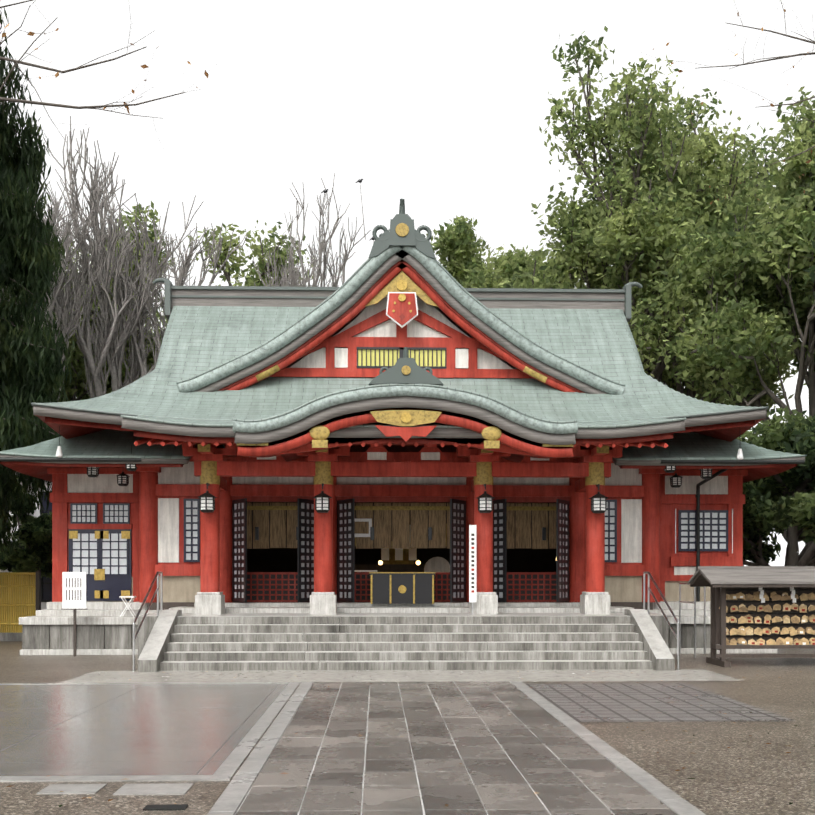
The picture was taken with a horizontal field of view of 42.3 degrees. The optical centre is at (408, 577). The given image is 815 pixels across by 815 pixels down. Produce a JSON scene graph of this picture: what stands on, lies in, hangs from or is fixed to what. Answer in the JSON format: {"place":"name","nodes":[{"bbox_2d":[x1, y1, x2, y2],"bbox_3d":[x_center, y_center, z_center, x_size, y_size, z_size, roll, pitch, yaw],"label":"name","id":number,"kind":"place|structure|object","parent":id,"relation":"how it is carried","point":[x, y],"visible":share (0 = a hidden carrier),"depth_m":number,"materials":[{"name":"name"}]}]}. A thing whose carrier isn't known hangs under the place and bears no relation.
{"place":"outdoors","nodes":[
{"label":"outdoors","id":0,"kind":"place"},
{"bbox_2d":[0,0,209,142],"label":"tree branches","id":1,"kind":"object","parent":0,"point":[16,62],"depth_m":9.78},
{"bbox_2d":[0,631,814,814],"bbox_3d":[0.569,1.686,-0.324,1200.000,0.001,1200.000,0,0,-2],"label":"ground","id":2,"kind":"structure","parent":0,"point":[761,776],"depth_m":10.31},
{"bbox_2d":[0,571,40,640],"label":"bamboo fence","id":3,"kind":"object","parent":2,"relation":"on","point":[10,602],"visible":0.85,"depth_m":27.93,"materials":[{"name":"plant"}]},
{"bbox_2d":[0,474,51,589],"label":"shrub","id":4,"kind":"object","parent":2,"relation":"on","point":[34,533],"depth_m":28.78,"materials":[{"name":"green plant"}]},
{"bbox_2d":[0,473,51,609],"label":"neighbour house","id":5,"kind":"structure","parent":2,"relation":"on","point":[46,590],"depth_m":33.31,"materials":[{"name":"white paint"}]},
{"bbox_2d":[0,0,74,562],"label":"conifer","id":6,"kind":"object","parent":2,"relation":"on","point":[36,267],"depth_m":25.86,"materials":[{"name":"green plant"}]},
{"bbox_2d":[0,164,113,630],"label":"tree","id":7,"kind":"object","parent":2,"relation":"on","point":[64,317],"visible":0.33,"depth_m":33.10,"materials":[{"name":"grey plant"}]},
{"bbox_2d":[11,243,128,401],"bbox_3d":[-13.466,-4.926,37.352,7.422,13.278,8.160,0,0,-2],"label":"tree","id":8,"kind":"object","parent":2,"relation":"on","point":[77,354],"depth_m":36.49,"materials":[{"name":"plant"}]},
{"bbox_2d":[61,572,86,655],"bbox_3d":[-7.123,0.786,22.441,0.540,1.800,0.077,0,0,-2],"label":"notice sign","id":9,"kind":"object","parent":2,"relation":"on","point":[74,591],"visible":1,"depth_m":22.41,"materials":[{"name":"white wood"}]},
{"bbox_2d":[37,783,193,810],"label":"stepping stones","id":10,"kind":"object","parent":2,"relation":"on","point":[157,789],"visible":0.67,"depth_m":8.28,"materials":[{"name":"stone"}]},
{"bbox_2d":[65,201,174,399],"bbox_3d":[-10.572,-6.056,40.629,6.524,15.542,9.297,0,0,40],"label":"tree","id":11,"kind":"object","parent":2,"relation":"on","point":[150,358],"depth_m":38.62,"materials":[{"name":"plant"}]},
{"bbox_2d":[43,116,247,397],"bbox_3d":[-8.906,-6.554,35.524,5.404,16.520,6.252,0,0,24],"label":"bare tree","id":12,"kind":"object","parent":2,"relation":"on","point":[108,332],"visible":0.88,"depth_m":34.83,"materials":[{"name":"grey plant"}]},
{"bbox_2d":[0,682,300,781],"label":"concrete slab","id":13,"kind":"structure","parent":2,"relation":"on","point":[138,738],"depth_m":11.70,"materials":[{"name":"concrete"}]},
{"bbox_2d":[146,220,315,363],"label":"tree","id":14,"kind":"object","parent":2,"relation":"on","point":[250,279],"depth_m":41.82,"materials":[{"name":"green plant"}]},
{"bbox_2d":[253,173,370,286],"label":"bare tree","id":15,"kind":"object","parent":2,"relation":"on","point":[294,278],"visible":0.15,"depth_m":40.16,"materials":[{"name":"grey plant"}]},
{"bbox_2d":[321,179,373,249],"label":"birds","id":16,"kind":"object","parent":15,"relation":"attached to","point":[359,181],"visible":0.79,"depth_m":39.59},
{"bbox_2d":[19,601,776,657],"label":"stone platform","id":17,"kind":"structure","parent":2,"relation":"on","point":[103,628],"depth_m":22.85,"materials":[{"name":"stone"}]},
{"bbox_2d":[47,468,138,601],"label":"side wing wall","id":18,"kind":"structure","parent":17,"relation":"on","point":[95,529],"depth_m":24.40,"materials":[{"name":"red wood"}]},
{"bbox_2d":[0,445,217,481],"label":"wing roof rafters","id":19,"kind":"object","parent":18,"relation":"on","point":[36,469],"visible":0.08,"depth_m":22.67,"materials":[{"name":"red paint"}]},
{"bbox_2d":[0,429,224,458],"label":"side roof","id":20,"kind":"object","parent":19,"relation":"on","point":[108,443],"visible":0.35,"depth_m":22.98,"materials":[{"name":"green metal"}]},
{"bbox_2d":[0,445,223,463],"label":"eave boards","id":21,"kind":"object","parent":20,"relation":"on","point":[164,461],"visible":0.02,"depth_m":22.54,"materials":[{"name":"red paint"}]},
{"bbox_2d":[56,426,743,459],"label":"hanging lanterns","id":22,"kind":"object","parent":20,"relation":"attached to","point":[59,454],"visible":0.94,"depth_m":22.44,"materials":[{"name":"metal"}]},
{"bbox_2d":[119,596,136,616],"bbox_3d":[-6.197,0.644,23.232,0.320,0.456,0.260,0,0,-2],"label":"folding stool","id":23,"kind":"object","parent":17,"relation":"on","point":[128,604],"visible":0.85,"depth_m":23.12,"materials":[{"name":"white paint"}]},
{"bbox_2d":[134,439,665,609],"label":"shrine hall","id":24,"kind":"structure","parent":17,"relation":"on","point":[185,545],"depth_m":23.76,"materials":[{"name":"red paint"}]},
{"bbox_2d":[87,445,711,487],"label":"floodlights","id":25,"kind":"object","parent":24,"relation":"on","point":[123,479],"visible":0.75,"depth_m":23.40,"materials":[{"name":"black metal"}]},
{"bbox_2d":[45,417,754,451],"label":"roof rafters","id":26,"kind":"object","parent":24,"relation":"on","point":[730,432],"visible":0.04,"depth_m":23.06,"materials":[{"name":"red paint"}]},
{"bbox_2d":[232,498,568,601],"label":"folding doors","id":27,"kind":"structure","parent":24,"relation":"on","point":[345,550],"depth_m":23.45,"materials":[{"name":"black paint"}]},
{"bbox_2d":[133,438,667,447],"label":"porch rafters","id":28,"kind":"object","parent":24,"relation":"on","point":[151,442],"visible":0.27,"depth_m":20.76,"materials":[{"name":"red wood"}]},
{"bbox_2d":[247,503,555,603],"bbox_3d":[-0.212,-0.574,25.497,7.680,2.320,4.535,0,0,-2],"label":"hall interior","id":29,"kind":"object","parent":24,"relation":"on","point":[397,575],"visible":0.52,"depth_m":24.43,"materials":[{"name":"brown wood"}]},
{"bbox_2d":[121,418,684,438],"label":"porch roof eave boards","id":30,"kind":"object","parent":24,"relation":"on","point":[376,432],"visible":0.31,"depth_m":20.52,"materials":[{"name":"red wood"}]},
{"bbox_2d":[120,415,686,427],"bbox_3d":[-0.089,-3.207,21.427,11.014,0.591,1.921,0,0,-2],"label":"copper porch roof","id":31,"kind":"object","parent":30,"relation":"on","point":[212,423],"visible":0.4,"depth_m":20.62,"materials":[{"name":"grey metal"}]},
{"bbox_2d":[198,483,607,512],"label":"lanterns","id":32,"kind":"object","parent":24,"relation":"attached to","point":[322,502],"depth_m":21.64,"materials":[{"name":"black"}]},
{"bbox_2d":[134,430,672,444],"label":"porch roof rafters","id":33,"kind":"object","parent":24,"relation":"on","point":[182,438],"visible":0.38,"depth_m":20.66,"materials":[{"name":"red wood"}]},
{"bbox_2d":[232,385,577,461],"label":"curved porch gable","id":34,"kind":"structure","parent":24,"relation":"on","point":[291,435],"depth_m":20.29,"materials":[{"name":"grey metal"}]},
{"bbox_2d":[233,383,576,423],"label":"roof edge trim","id":35,"kind":"structure","parent":34,"relation":"on","point":[402,384],"depth_m":20.22,"materials":[{"name":"green metal"}]},
{"bbox_2d":[369,347,442,385],"bbox_3d":[-0.101,-4.078,21.826,1.440,0.727,3.280,0,0,-2],"label":"roof ornament","id":36,"kind":"object","parent":35,"relation":"on","point":[405,369],"visible":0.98,"depth_m":20.22,"materials":[{"name":"grey metal"}]},
{"bbox_2d":[0,457,804,600],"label":"rain gutter","id":37,"kind":"object","parent":17,"relation":"on","point":[23,459],"visible":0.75,"depth_m":22.88,"materials":[{"name":"metal"}]},
{"bbox_2d":[195,592,610,614],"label":"column plinths","id":38,"kind":"object","parent":17,"relation":"on","point":[209,603],"depth_m":21.86,"materials":[{"name":"stone"}]},
{"bbox_2d":[469,525,475,613],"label":"vertical sign","id":39,"kind":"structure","parent":17,"relation":"on","point":[472,563],"depth_m":21.74,"materials":[{"name":"white wood"}]},
{"bbox_2d":[660,469,747,600],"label":"wall","id":40,"kind":"structure","parent":17,"relation":"on","point":[722,498],"depth_m":24.84,"materials":[{"name":"red wood"}]},
{"bbox_2d":[580,446,796,482],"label":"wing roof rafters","id":41,"kind":"object","parent":40,"relation":"on","point":[755,472],"visible":0.1,"depth_m":23.07,"materials":[{"name":"red paint"}]},
{"bbox_2d":[609,432,806,459],"bbox_3d":[6.464,-3.342,26.367,4.200,1.610,7.000,0,0,-2],"label":"side roof","id":42,"kind":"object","parent":41,"relation":"on","point":[689,446],"visible":0.33,"depth_m":23.36,"materials":[{"name":"green metal"}]},
{"bbox_2d":[33,405,766,435],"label":"roof eaves","id":43,"kind":"object","parent":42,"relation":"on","point":[42,413],"depth_m":21.87,"materials":[{"name":"red paint"}]},
{"bbox_2d":[152,278,642,321],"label":"roof ridge","id":44,"kind":"structure","parent":43,"relation":"on","point":[289,296],"depth_m":26.19,"materials":[{"name":"grey metal"}]},
{"bbox_2d":[31,306,768,421],"bbox_3d":[-0.242,-5.061,26.464,15.400,3.699,9.000,0,0,-2],"label":"roof","id":45,"kind":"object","parent":43,"relation":"on","point":[196,340],"visible":0.29,"depth_m":23.80,"materials":[{"name":"green metal"}]},
{"bbox_2d":[177,246,624,394],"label":"roof gable","id":46,"kind":"structure","parent":43,"relation":"on","point":[372,317],"depth_m":23.56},
{"bbox_2d":[176,257,624,386],"bbox_3d":[-0.199,-5.955,25.040,10.000,3.378,3.250,0,0,-2],"label":"copper chidori roof","id":47,"kind":"object","parent":46,"relation":"attached to","point":[354,274],"depth_m":23.39,"materials":[{"name":"green metal"}]},
{"bbox_2d":[368,199,435,258],"bbox_3d":[-0.197,-7.753,24.979,1.500,1.318,3.372,0,0,-2],"label":"roof ridge ornament","id":48,"kind":"object","parent":46,"relation":"on","point":[401,231],"visible":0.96,"depth_m":23.38,"materials":[{"name":"grey metal"}]},
{"bbox_2d":[612,457,804,465],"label":"eave boards","id":49,"kind":"object","parent":42,"relation":"on","point":[640,462],"visible":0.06,"depth_m":22.90,"materials":[{"name":"red paint"}]},
{"bbox_2d":[61,669,742,682],"bbox_3d":[-0.084,1.680,17.965,11.000,0.001,2.200,0,0,-2],"label":"stone paving strip","id":50,"kind":"object","parent":2,"relation":"on","point":[619,675],"visible":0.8,"depth_m":17.83,"materials":[{"name":"stone"}]},
{"bbox_2d":[138,609,674,671],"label":"stone steps","id":51,"kind":"structure","parent":2,"relation":"on","point":[178,641],"depth_m":19.81,"materials":[{"name":"stone"}]},
{"bbox_2d":[0,671,814,806],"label":"fallen leaves","id":52,"kind":"object","parent":2,"relation":"on","point":[459,763],"visible":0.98,"depth_m":10.58,"materials":[{"name":"brown plant"}]},
{"bbox_2d":[133,572,705,670],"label":"handrails","id":53,"kind":"object","parent":2,"relation":"on","point":[678,636],"visible":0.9,"depth_m":20.96,"materials":[{"name":"silver metal"}]},
{"bbox_2d":[235,681,676,814],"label":"path paving","id":54,"kind":"structure","parent":2,"relation":"on","point":[511,748],"depth_m":9.60,"materials":[{"name":"stone"}]},
{"bbox_2d":[207,681,705,814],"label":"path kerb","id":55,"kind":"structure","parent":2,"relation":"on","point":[229,801],"depth_m":9.61,"materials":[{"name":"stone"}]},
{"bbox_2d":[641,1,814,258],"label":"tree branches","id":56,"kind":"object","parent":2,"relation":"on","point":[788,56],"depth_m":13.81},
{"bbox_2d":[646,86,814,565],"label":"tree","id":57,"kind":"object","parent":2,"relation":"on","point":[764,327],"depth_m":30.60,"materials":[{"name":"green plant"}]},
{"bbox_2d":[688,566,814,666],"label":"ema rack","id":58,"kind":"object","parent":2,"relation":"on","point":[760,607],"visible":1,"depth_m":20.14,"materials":[{"name":"brown wood"}]},
{"bbox_2d":[736,406,814,565],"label":"tree","id":59,"kind":"object","parent":2,"relation":"on","point":[792,434],"depth_m":26.89,"materials":[{"name":"green plant"}]},
{"bbox_2d":[0,0,814,565],"label":"sky","id":60,"kind":"structure","parent":0,"point":[440,107],"materials":[{"name":"white"}]},
{"bbox_2d":[426,215,509,287],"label":"tree","id":61,"kind":"object","parent":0,"point":[474,271],"depth_m":40.87,"materials":[{"name":"green plant"}]},
{"bbox_2d":[486,246,556,288],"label":"tree","id":62,"kind":"object","parent":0,"point":[519,257],"visible":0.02,"depth_m":43.40,"materials":[{"name":"green plant"}]},
{"bbox_2d":[497,26,778,386],"bbox_3d":[7.516,-8.306,36.113,11.471,20.070,8.512,0,0,-30],"label":"tall tree","id":63,"kind":"object","parent":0,"point":[672,234],"depth_m":34.49,"materials":[{"name":"green plant"}]},
{"bbox_2d":[526,683,794,721],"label":"paving","id":64,"kind":"structure","parent":0,"point":[612,702],"depth_m":13.91,"materials":[{"name":"grey stone"}]},
{"bbox_2d":[600,88,797,404],"bbox_3d":[9.985,-7.648,38.376,6.495,18.736,8.819,0,0,-2],"label":"tall tree","id":65,"kind":"object","parent":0,"point":[689,106],"depth_m":36.68,"materials":[{"name":"green plant"}]},
{"bbox_2d":[670,126,806,565],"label":"tree","id":66,"kind":"object","parent":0,"point":[758,143],"depth_m":42.14,"materials":[{"name":"green plant"}]},
{"bbox_2d":[771,453,814,543],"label":"tree","id":67,"kind":"object","parent":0,"point":[796,510],"depth_m":24.45,"materials":[{"name":"green plant"}]},
{"bbox_2d":[783,186,814,371],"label":"tree","id":68,"kind":"object","parent":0,"point":[811,270],"visible":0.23,"depth_m":27.67,"materials":[{"name":"green plant"}]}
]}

